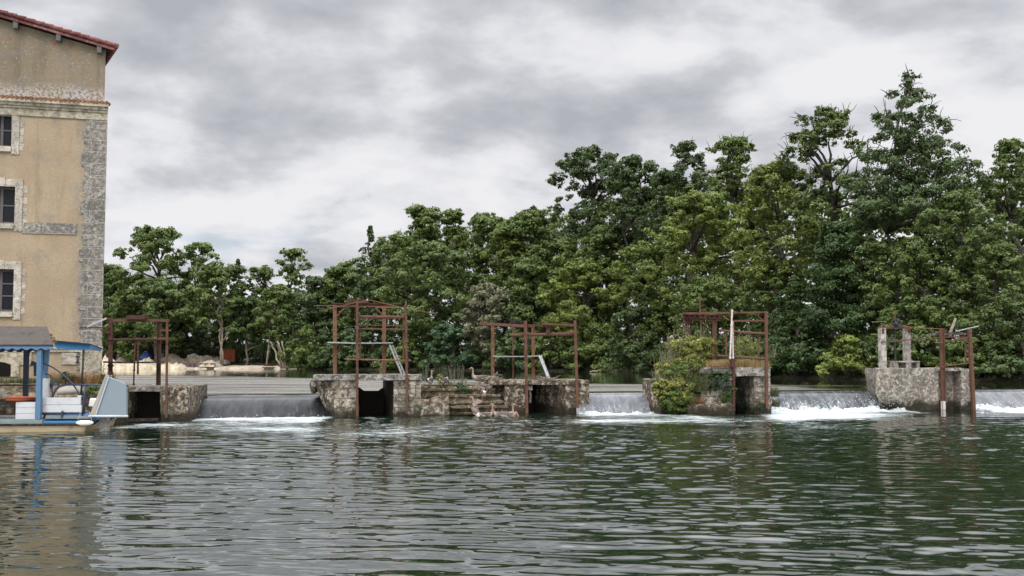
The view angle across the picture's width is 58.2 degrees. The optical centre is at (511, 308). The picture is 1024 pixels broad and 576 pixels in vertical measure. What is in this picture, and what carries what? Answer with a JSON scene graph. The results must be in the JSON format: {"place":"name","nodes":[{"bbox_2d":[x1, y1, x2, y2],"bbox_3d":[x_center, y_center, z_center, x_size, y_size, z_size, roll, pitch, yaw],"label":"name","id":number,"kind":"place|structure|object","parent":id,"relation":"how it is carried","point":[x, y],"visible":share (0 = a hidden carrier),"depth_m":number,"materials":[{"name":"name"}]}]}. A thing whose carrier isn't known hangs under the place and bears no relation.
{"place":"outdoors","nodes":[
{"label":"outdoors","id":0,"kind":"place"},
{"bbox_2d":[0,379,87,414],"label":"quay","id":1,"kind":"structure","parent":0,"point":[15,391],"depth_m":34.08,"materials":[{"name":"stone"}]},
{"bbox_2d":[0,10,118,379],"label":"mill building","id":2,"kind":"structure","parent":1,"relation":"on","point":[54,105],"depth_m":35.87,"materials":[{"name":"beige"}]},
{"bbox_2d":[0,116,11,151],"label":"window","id":3,"kind":"structure","parent":2,"relation":"in","point":[5,122],"depth_m":35.78,"materials":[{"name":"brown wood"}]},
{"bbox_2d":[0,270,13,316],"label":"window","id":4,"kind":"structure","parent":2,"relation":"in","point":[6,276],"depth_m":35.49,"materials":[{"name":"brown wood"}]},
{"bbox_2d":[0,187,14,228],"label":"window","id":5,"kind":"structure","parent":2,"relation":"in","point":[7,195],"depth_m":35.66,"materials":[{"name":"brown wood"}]},
{"bbox_2d":[32,372,119,383],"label":"quay grass","id":6,"kind":"structure","parent":1,"relation":"on","point":[93,379],"depth_m":34.72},
{"bbox_2d":[186,365,296,368],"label":"gravel bank","id":7,"kind":"structure","parent":0,"point":[244,367],"depth_m":138.17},
{"bbox_2d":[102,263,132,357],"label":"broadleaf tree","id":8,"kind":"object","parent":7,"relation":"on","point":[110,288],"visible":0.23,"depth_m":148.51,"materials":[{"name":"green plant"}]},
{"bbox_2d":[102,295,145,361],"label":"broadleaf tree","id":9,"kind":"object","parent":7,"relation":"on","point":[121,333],"visible":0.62,"depth_m":143.35,"materials":[{"name":"green plant"}]},
{"bbox_2d":[107,360,155,368],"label":"stone heap","id":10,"kind":"object","parent":7,"relation":"on","point":[141,366],"visible":0.48,"depth_m":139.01,"materials":[{"name":"stone"}]},
{"bbox_2d":[111,276,198,360],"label":"broadleaf tree","id":11,"kind":"object","parent":7,"relation":"on","point":[167,291],"visible":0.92,"depth_m":141.76,"materials":[{"name":"green plant"}]},
{"bbox_2d":[242,265,274,362],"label":"broadleaf tree","id":12,"kind":"object","parent":7,"relation":"on","point":[264,272],"visible":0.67,"depth_m":150.20,"materials":[{"name":"green plant"}]},
{"bbox_2d":[247,284,302,365],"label":"broadleaf tree","id":13,"kind":"object","parent":7,"relation":"on","point":[275,295],"visible":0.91,"depth_m":140.32,"materials":[{"name":"green plant"}]},
{"bbox_2d":[275,247,313,361],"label":"broadleaf tree","id":14,"kind":"object","parent":7,"relation":"on","point":[290,269],"visible":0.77,"depth_m":149.60,"materials":[{"name":"green plant"}]},
{"bbox_2d":[198,395,330,418],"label":"weir water","id":15,"kind":"structure","parent":0,"point":[263,406],"depth_m":34.02,"materials":[{"name":"liquid"}]},
{"bbox_2d":[0,407,1023,575],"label":"river water","id":16,"kind":"structure","parent":0,"point":[939,492],"depth_m":14.22,"materials":[{"name":"liquid"}]},
{"bbox_2d":[0,326,127,431],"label":"houseboat","id":17,"kind":"object","parent":16,"relation":"on","point":[60,414],"visible":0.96,"depth_m":27.30,"materials":[{"name":"blue paint"}]},
{"bbox_2d":[15,402,42,418],"bbox_3d":[-14.436,3.020,27.398,0.697,0.515,0.550,0,-3,-4],"label":"plank chest","id":18,"kind":"object","parent":17,"relation":"on","point":[25,410],"visible":0.75,"depth_m":27.13,"materials":[{"name":"white paint"}]},
{"bbox_2d":[53,341,101,393],"bbox_3d":[-14.482,1.946,30.744,1.184,1.767,1.300,0,-3,-6],"label":"blue canopy","id":19,"kind":"object","parent":17,"relation":"on","point":[65,345],"visible":0.95,"depth_m":30.25,"materials":[{"name":"blue paint"}]},
{"bbox_2d":[88,372,127,430],"bbox_3d":[-11.927,2.906,27.378,1.137,2.040,0.512,0,-3,-4],"label":"paddle housing","id":20,"kind":"object","parent":17,"relation":"attached to","point":[111,400],"visible":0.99,"depth_m":27.21,"materials":[{"name":"grey paint"}]},
{"bbox_2d":[80,384,206,422],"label":"sluice pier","id":21,"kind":"structure","parent":16,"relation":"in","point":[146,402],"depth_m":31.32,"materials":[{"name":"stone"}]},
{"bbox_2d":[80,315,170,417],"bbox_3d":[-13.211,1.962,31.840,3.366,3.512,1.110,0,-3,5],"label":"sluice gantry","id":22,"kind":"object","parent":21,"relation":"on","point":[135,319],"visible":0.94,"depth_m":31.95,"materials":[{"name":"metal"}]},
{"bbox_2d":[309,374,421,416],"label":"sluice pier","id":23,"kind":"structure","parent":16,"relation":"in","point":[337,393],"depth_m":34.25,"materials":[{"name":"stone"}]},
{"bbox_2d":[320,295,435,416],"bbox_3d":[-5.210,1.722,34.786,4.589,4.577,1.520,1,-3,-9],"label":"sluice gantry","id":24,"kind":"object","parent":23,"relation":"on","point":[383,316],"visible":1,"depth_m":34.40,"materials":[{"name":"orange metal"}]},
{"bbox_2d":[405,399,429,416],"bbox_3d":[-3.550,3.826,34.743,1.026,0.896,0.872,1,-3,-9],"label":"boulder","id":25,"kind":"object","parent":16,"relation":"in","point":[424,411],"visible":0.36,"depth_m":34.41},
{"bbox_2d":[427,396,450,415],"bbox_3d":[-2.827,3.782,34.786,0.882,0.971,0.787,1,-3,-20],"label":"boulder","id":26,"kind":"object","parent":16,"relation":"in","point":[439,405],"visible":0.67,"depth_m":34.53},
{"bbox_2d":[421,384,510,415],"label":"stone steps","id":27,"kind":"structure","parent":16,"relation":"in","point":[460,404],"depth_m":35.76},
{"bbox_2d":[483,379,588,413],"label":"sluice pier","id":28,"kind":"structure","parent":16,"relation":"in","point":[560,397],"depth_m":36.60,"materials":[{"name":"stone"}]},
{"bbox_2d":[478,320,578,413],"bbox_3d":[0.621,2.322,37.023,3.856,3.672,1.714,1,-3,-9],"label":"sluice gantry","id":29,"kind":"object","parent":28,"relation":"on","point":[532,334],"visible":1,"depth_m":36.54,"materials":[{"name":"orange metal"}]},
{"bbox_2d":[642,367,771,414],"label":"sluice pier","id":30,"kind":"structure","parent":16,"relation":"in","point":[750,381],"depth_m":35.93,"materials":[{"name":"stone"}]},
{"bbox_2d":[650,372,695,404],"bbox_3d":[6.238,3.087,35.519,1.811,1.278,0.928,0,-3,0],"label":"green bush","id":31,"kind":"object","parent":30,"relation":"attached to","point":[678,383],"visible":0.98,"depth_m":35.34,"materials":[{"name":"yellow plant"}]},
{"bbox_2d":[656,389,694,414],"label":"green bush","id":32,"kind":"object","parent":30,"relation":"attached to","point":[672,406],"visible":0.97,"depth_m":35.25,"materials":[{"name":"green plant"}]},
{"bbox_2d":[658,360,709,396],"bbox_3d":[6.774,2.739,35.795,2.140,1.498,0.928,0,-3,0],"label":"green bush","id":33,"kind":"object","parent":30,"relation":"attached to","point":[682,369],"visible":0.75,"depth_m":35.63,"materials":[{"name":"green plant"}]},
{"bbox_2d":[651,319,718,376],"bbox_3d":[6.864,1.525,36.338,2.758,2.511,1.516,0,-3,0],"label":"flowering bush","id":34,"kind":"object","parent":30,"relation":"on","point":[694,345],"visible":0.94,"depth_m":36.18,"materials":[{"name":"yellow plant"}]},
{"bbox_2d":[656,371,717,393],"bbox_3d":[6.757,2.815,35.660,2.583,0.984,1.538,0,-3,0],"label":"grass tuft","id":35,"kind":"object","parent":30,"relation":"on","point":[704,387],"visible":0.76,"depth_m":35.48,"materials":[{"name":"green plant"}]},
{"bbox_2d":[703,367,734,396],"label":"ivy","id":36,"kind":"object","parent":30,"relation":"attached to","point":[723,377],"visible":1,"depth_m":35.65,"materials":[{"name":"green plant"}]},
{"bbox_2d":[682,294,768,408],"bbox_3d":[8.312,1.668,36.476,1.838,4.646,3.184,3,-5,-46],"label":"sluice gantry","id":37,"kind":"object","parent":30,"relation":"on","point":[700,316],"visible":0.99,"depth_m":36.04,"materials":[{"name":"metal"}]},
{"bbox_2d":[702,358,771,367],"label":"grass tuft","id":38,"kind":"object","parent":30,"relation":"on","point":[739,363],"visible":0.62,"depth_m":36.07,"materials":[{"name":"plant"}]},
{"bbox_2d":[729,324,760,359],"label":"flowering bush","id":39,"kind":"object","parent":30,"relation":"on","point":[746,349],"visible":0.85,"depth_m":37.60,"materials":[{"name":"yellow plant"}]},
{"bbox_2d":[771,395,905,411],"bbox_3d":[13.260,3.955,38.164,7.018,0.686,1.294,1,-3,-12],"label":"foam","id":40,"kind":"object","parent":16,"relation":"on","point":[801,408],"visible":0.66,"depth_m":38.20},
{"bbox_2d":[865,328,970,409],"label":"sluice pier","id":41,"kind":"structure","parent":16,"relation":"in","point":[909,388],"depth_m":38.79,"materials":[{"name":"stone"}]},
{"bbox_2d":[889,361,919,367],"bbox_3d":[16.903,2.403,39.595,1.131,0.328,0.510,1,-3,-9],"label":"concrete bench","id":42,"kind":"object","parent":41,"relation":"on","point":[905,364],"visible":0.96,"depth_m":39.46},
{"bbox_2d":[878,310,947,360],"bbox_3d":[16.910,1.140,39.099,2.803,2.199,1.666,2,-4,-30],"label":"gate lift","id":43,"kind":"object","parent":41,"relation":"on","point":[901,326],"visible":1,"depth_m":39.49,"materials":[{"name":"metal"}]},
{"bbox_2d":[881,326,978,409],"bbox_3d":[17.733,2.493,38.819,4.261,3.585,0.481,0,-3,-6],"label":"sluice gantry","id":44,"kind":"object","parent":41,"relation":"on","point":[941,334],"visible":1,"depth_m":38.87,"materials":[{"name":"metal"}]},
{"bbox_2d":[0,369,1023,398],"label":"pond water","id":45,"kind":"structure","parent":0,"point":[248,382],"depth_m":60.68,"materials":[{"name":"liquid"}]},
{"bbox_2d":[0,0,1023,344],"label":"sky","id":46,"kind":"structure","parent":0,"point":[253,130],"materials":[{"name":"grey"}]},
{"bbox_2d":[116,345,1023,381],"bbox_3d":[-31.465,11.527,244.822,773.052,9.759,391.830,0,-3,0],"label":"terrain","id":47,"kind":"structure","parent":0,"point":[857,376],"depth_m":107.97,"materials":[{"name":"soil"}]},
{"bbox_2d":[104,224,195,360],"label":"broadleaf tree","id":48,"kind":"object","parent":47,"relation":"on","point":[147,241],"visible":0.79,"depth_m":147.72,"materials":[{"name":"green plant"}]},
{"bbox_2d":[163,297,218,356],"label":"broadleaf tree","id":49,"kind":"object","parent":47,"relation":"on","point":[188,346],"visible":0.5,"depth_m":147.36,"materials":[{"name":"green plant"}]},
{"bbox_2d":[180,242,219,354],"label":"broadleaf tree","id":50,"kind":"object","parent":47,"relation":"on","point":[205,248],"visible":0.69,"depth_m":148.91,"materials":[{"name":"green plant"}]},
{"bbox_2d":[182,355,219,363],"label":"earth heap","id":51,"kind":"object","parent":47,"relation":"on","point":[195,359],"visible":0.6,"depth_m":143.56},
{"bbox_2d":[184,260,249,365],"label":"broadleaf tree","id":52,"kind":"object","parent":47,"relation":"on","point":[211,274],"visible":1,"depth_m":140.72,"materials":[{"name":"green plant"}]},
{"bbox_2d":[224,258,247,362],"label":"tree","id":53,"kind":"object","parent":47,"relation":"on","point":[238,261],"visible":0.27,"depth_m":149.96,"materials":[{"name":"green plant"}]},
{"bbox_2d":[220,295,269,364],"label":"broadleaf tree","id":54,"kind":"object","parent":47,"relation":"on","point":[243,316],"visible":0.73,"depth_m":142.98,"materials":[{"name":"green plant"}]},
{"bbox_2d":[270,323,326,368],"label":"riverside shrub","id":55,"kind":"object","parent":47,"relation":"on","point":[296,346],"visible":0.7,"depth_m":134.96,"materials":[{"name":"green plant"}]},
{"bbox_2d":[284,275,343,344],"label":"broadleaf tree","id":56,"kind":"object","parent":47,"relation":"on","point":[311,312],"visible":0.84,"depth_m":138.60,"materials":[{"name":"green plant"}]},
{"bbox_2d":[307,321,369,367],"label":"riverside shrub","id":57,"kind":"object","parent":47,"relation":"on","point":[317,357],"visible":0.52,"depth_m":131.06,"materials":[{"name":"green plant"}]},
{"bbox_2d":[310,262,367,347],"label":"broadleaf tree","id":58,"kind":"object","parent":47,"relation":"on","point":[343,274],"visible":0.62,"depth_m":139.47,"materials":[{"name":"green plant"}]},
{"bbox_2d":[331,314,402,369],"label":"riverside shrub","id":59,"kind":"object","parent":47,"relation":"on","point":[366,336],"visible":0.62,"depth_m":127.96,"materials":[{"name":"green plant"}]},
{"bbox_2d":[344,225,396,341],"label":"layered tree","id":60,"kind":"object","parent":47,"relation":"on","point":[364,288],"visible":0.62,"depth_m":135.03,"materials":[{"name":"green plant"}]},
{"bbox_2d":[359,233,414,330],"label":"broadleaf tree","id":61,"kind":"object","parent":47,"relation":"on","point":[399,240],"visible":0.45,"depth_m":133.61,"materials":[{"name":"green plant"}]},
{"bbox_2d":[371,335,435,369],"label":"riverside shrub","id":62,"kind":"object","parent":47,"relation":"on","point":[412,342],"visible":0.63,"depth_m":122.97,"materials":[{"name":"green plant"}]},
{"bbox_2d":[403,203,446,354],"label":"broadleaf tree","id":63,"kind":"object","parent":47,"relation":"on","point":[422,216],"visible":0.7,"depth_m":135.89,"materials":[{"name":"green plant"}]},
{"bbox_2d":[371,240,479,358],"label":"broadleaf tree","id":64,"kind":"object","parent":47,"relation":"on","point":[435,253],"visible":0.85,"depth_m":123.84,"materials":[{"name":"green plant"}]},
{"bbox_2d":[432,208,470,345],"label":"broadleaf tree","id":65,"kind":"object","parent":47,"relation":"on","point":[453,241],"visible":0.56,"depth_m":134.22,"materials":[{"name":"green plant"}]},
{"bbox_2d":[419,319,486,370],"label":"riverside shrub","id":66,"kind":"object","parent":47,"relation":"on","point":[454,335],"visible":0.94,"depth_m":119.47,"materials":[{"name":"green plant"}]},
{"bbox_2d":[463,211,504,359],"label":"broadleaf tree","id":67,"kind":"object","parent":47,"relation":"on","point":[480,221],"visible":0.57,"depth_m":129.26,"materials":[{"name":"green plant"}]},
{"bbox_2d":[459,282,519,362],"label":"broadleaf tree","id":68,"kind":"object","parent":47,"relation":"on","point":[491,300],"visible":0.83,"depth_m":118.09,"materials":[{"name":"green plant"}]},
{"bbox_2d":[480,224,525,335],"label":"broadleaf tree","id":69,"kind":"object","parent":47,"relation":"on","point":[498,236],"visible":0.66,"depth_m":122.06,"materials":[{"name":"green plant"}]},
{"bbox_2d":[481,328,548,369],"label":"riverside shrub","id":70,"kind":"object","parent":47,"relation":"on","point":[505,342],"visible":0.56,"depth_m":114.83,"materials":[{"name":"green plant"}]},
{"bbox_2d":[498,255,566,351],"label":"broadleaf tree","id":71,"kind":"object","parent":47,"relation":"on","point":[524,268],"visible":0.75,"depth_m":116.74,"materials":[{"name":"green plant"}]},
{"bbox_2d":[495,205,577,340],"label":"broadleaf tree","id":72,"kind":"object","parent":47,"relation":"on","point":[529,221],"visible":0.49,"depth_m":122.66,"materials":[{"name":"green plant"}]},
{"bbox_2d":[519,317,578,370],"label":"riverside shrub","id":73,"kind":"object","parent":47,"relation":"on","point":[558,344],"visible":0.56,"depth_m":111.35,"materials":[{"name":"green plant"}]},
{"bbox_2d":[516,236,604,364],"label":"broadleaf tree","id":74,"kind":"object","parent":47,"relation":"on","point":[564,247],"visible":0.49,"depth_m":117.60,"materials":[{"name":"green plant"}]},
{"bbox_2d":[102,171,1023,363],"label":"woodland","id":75,"kind":"object","parent":47,"relation":"on","point":[603,215],"visible":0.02,"depth_m":103.14,"materials":[{"name":"green plant"}]},
{"bbox_2d":[102,329,1023,380],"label":"undergrowth","id":76,"kind":"object","parent":47,"relation":"on","point":[812,356],"visible":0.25,"depth_m":74.28,"materials":[{"name":"green plant"}]},
{"bbox_2d":[534,257,630,368],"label":"broadleaf tree","id":77,"kind":"object","parent":47,"relation":"on","point":[587,269],"visible":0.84,"depth_m":110.46,"materials":[{"name":"green plant"}]},
{"bbox_2d":[545,144,636,361],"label":"broadleaf tree","id":78,"kind":"object","parent":47,"relation":"on","point":[580,160],"visible":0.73,"depth_m":119.98,"materials":[{"name":"green plant"}]},
{"bbox_2d":[559,322,630,371],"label":"riverside shrub","id":79,"kind":"object","parent":47,"relation":"on","point":[583,351],"visible":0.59,"depth_m":106.41,"materials":[{"name":"green plant"}]},
{"bbox_2d":[570,224,634,323],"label":"broadleaf tree","id":80,"kind":"object","parent":47,"relation":"on","point":[596,239],"visible":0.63,"depth_m":113.76,"materials":[{"name":"green plant"}]},
{"bbox_2d":[599,153,659,342],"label":"broadleaf tree","id":81,"kind":"object","parent":47,"relation":"on","point":[632,182],"visible":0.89,"depth_m":112.20,"materials":[{"name":"green plant"}]},
{"bbox_2d":[605,244,653,351],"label":"broadleaf tree","id":82,"kind":"object","parent":47,"relation":"on","point":[629,252],"visible":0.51,"depth_m":101.76,"materials":[{"name":"green plant"}]},
{"bbox_2d":[598,303,665,372],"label":"riverside shrub","id":83,"kind":"object","parent":47,"relation":"on","point":[614,339],"visible":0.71,"depth_m":97.46,"materials":[{"name":"green plant"}]},
{"bbox_2d":[625,245,688,367],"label":"broadleaf tree","id":84,"kind":"object","parent":47,"relation":"on","point":[661,317],"visible":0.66,"depth_m":98.08,"materials":[{"name":"green plant"}]},
{"bbox_2d":[646,168,689,341],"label":"broadleaf tree","id":85,"kind":"object","parent":47,"relation":"on","point":[665,182],"visible":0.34,"depth_m":104.17,"materials":[{"name":"green plant"}]},
{"bbox_2d":[666,139,710,282],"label":"broadleaf tree","id":86,"kind":"object","parent":47,"relation":"on","point":[685,148],"visible":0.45,"depth_m":101.59,"materials":[{"name":"green plant"}]},
{"bbox_2d":[637,188,753,337],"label":"broadleaf tree","id":87,"kind":"object","parent":47,"relation":"on","point":[678,239],"visible":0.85,"depth_m":88.11,"materials":[{"name":"green plant"}]},
{"bbox_2d":[668,275,771,359],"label":"broadleaf tree","id":88,"kind":"object","parent":47,"relation":"on","point":[719,286],"visible":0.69,"depth_m":81.33,"materials":[{"name":"green plant"}]},
{"bbox_2d":[695,132,771,319],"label":"broadleaf tree","id":89,"kind":"object","parent":47,"relation":"on","point":[733,148],"visible":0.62,"depth_m":92.19,"materials":[{"name":"green plant"}]},
{"bbox_2d":[732,257,814,338],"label":"broadleaf tree","id":90,"kind":"object","parent":47,"relation":"on","point":[765,298],"visible":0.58,"depth_m":75.36,"materials":[{"name":"green plant"}]},
{"bbox_2d":[723,158,828,335],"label":"broadleaf tree","id":91,"kind":"object","parent":47,"relation":"on","point":[757,189],"visible":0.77,"depth_m":75.06,"materials":[{"name":"green plant"}]},
{"bbox_2d":[751,275,833,376],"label":"layered tree","id":92,"kind":"object","parent":47,"relation":"on","point":[782,342],"visible":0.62,"depth_m":68.74,"materials":[{"name":"green plant"}]},
{"bbox_2d":[774,102,890,351],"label":"broadleaf tree","id":93,"kind":"object","parent":47,"relation":"on","point":[836,122],"visible":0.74,"depth_m":73.60,"materials":[{"name":"green plant"}]},
{"bbox_2d":[797,220,876,374],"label":"broadleaf tree","id":94,"kind":"object","parent":47,"relation":"on","point":[835,244],"visible":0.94,"depth_m":65.99,"materials":[{"name":"green plant"}]},
{"bbox_2d":[815,333,878,377],"bbox_3d":[23.427,3.322,64.034,4.752,3.264,3.869,0,-3,0],"label":"riverside shrub","id":95,"kind":"object","parent":47,"relation":"on","point":[833,361],"visible":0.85,"depth_m":63.71,"materials":[{"name":"green plant"}]},
{"bbox_2d":[843,240,907,367],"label":"broadleaf tree","id":96,"kind":"object","parent":47,"relation":"on","point":[878,252],"visible":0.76,"depth_m":65.18,"materials":[{"name":"green plant"}]},
{"bbox_2d":[862,306,923,375],"bbox_3d":[25.532,2.354,61.379,4.034,5.056,3.350,0,-3,0],"label":"riverside shrub","id":97,"kind":"object","parent":47,"relation":"on","point":[873,358],"visible":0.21,"depth_m":61.26,"materials":[{"name":"green plant"}]},
{"bbox_2d":[833,64,994,329],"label":"layered tree","id":98,"kind":"object","parent":47,"relation":"on","point":[889,210],"visible":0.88,"depth_m":66.23,"materials":[{"name":"green plant"}]},
{"bbox_2d":[870,236,965,367],"bbox_3d":[27.879,-0.091,62.606,6.707,9.720,5.154,0,-3,0],"label":"broadleaf tree","id":99,"kind":"object","parent":47,"relation":"on","point":[903,258],"visible":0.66,"depth_m":62.30,"materials":[{"name":"green plant"}]},
{"bbox_2d":[887,295,968,367],"bbox_3d":[27.329,1.850,59.854,5.363,5.535,4.108,0,-3,0],"label":"riverside shrub","id":100,"kind":"object","parent":47,"relation":"on","point":[932,313],"visible":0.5,"depth_m":59.43,"materials":[{"name":"green plant"}]},
{"bbox_2d":[907,187,1023,336],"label":"broadleaf tree","id":101,"kind":"object","parent":47,"relation":"on","point":[953,204],"visible":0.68,"depth_m":61.44,"materials":[{"name":"green plant"}]},
{"bbox_2d":[932,312,1019,378],"bbox_3d":[29.350,2.409,58.132,5.242,4.454,3.666,0,-3,0],"label":"riverside shrub","id":102,"kind":"object","parent":47,"relation":"on","point":[957,346],"visible":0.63,"depth_m":57.68,"materials":[{"name":"green plant"}]},
{"bbox_2d":[940,239,1023,375],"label":"broadleaf tree","id":103,"kind":"object","parent":47,"relation":"on","point":[998,252],"visible":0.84,"depth_m":58.52,"materials":[{"name":"green plant"}]},
{"bbox_2d":[965,138,1023,354],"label":"broadleaf tree","id":104,"kind":"object","parent":47,"relation":"on","point":[1005,157],"visible":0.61,"depth_m":66.38,"materials":[{"name":"green plant"}]},
{"bbox_2d":[977,305,1023,380],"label":"riverside shrub","id":105,"kind":"object","parent":47,"relation":"on","point":[998,358],"visible":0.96,"depth_m":56.32,"materials":[{"name":"green plant"}]},
{"bbox_2d":[576,393,651,412],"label":"weir water","id":106,"kind":"structure","parent":0,"point":[622,402],"depth_m":36.92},
{"bbox_2d":[771,391,883,409],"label":"weir water","id":107,"kind":"structure","parent":0,"point":[850,398],"depth_m":39.10,"materials":[{"name":"liquid"}]},
{"bbox_2d":[975,390,1023,407],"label":"weir water","id":108,"kind":"structure","parent":0,"point":[989,397],"depth_m":40.84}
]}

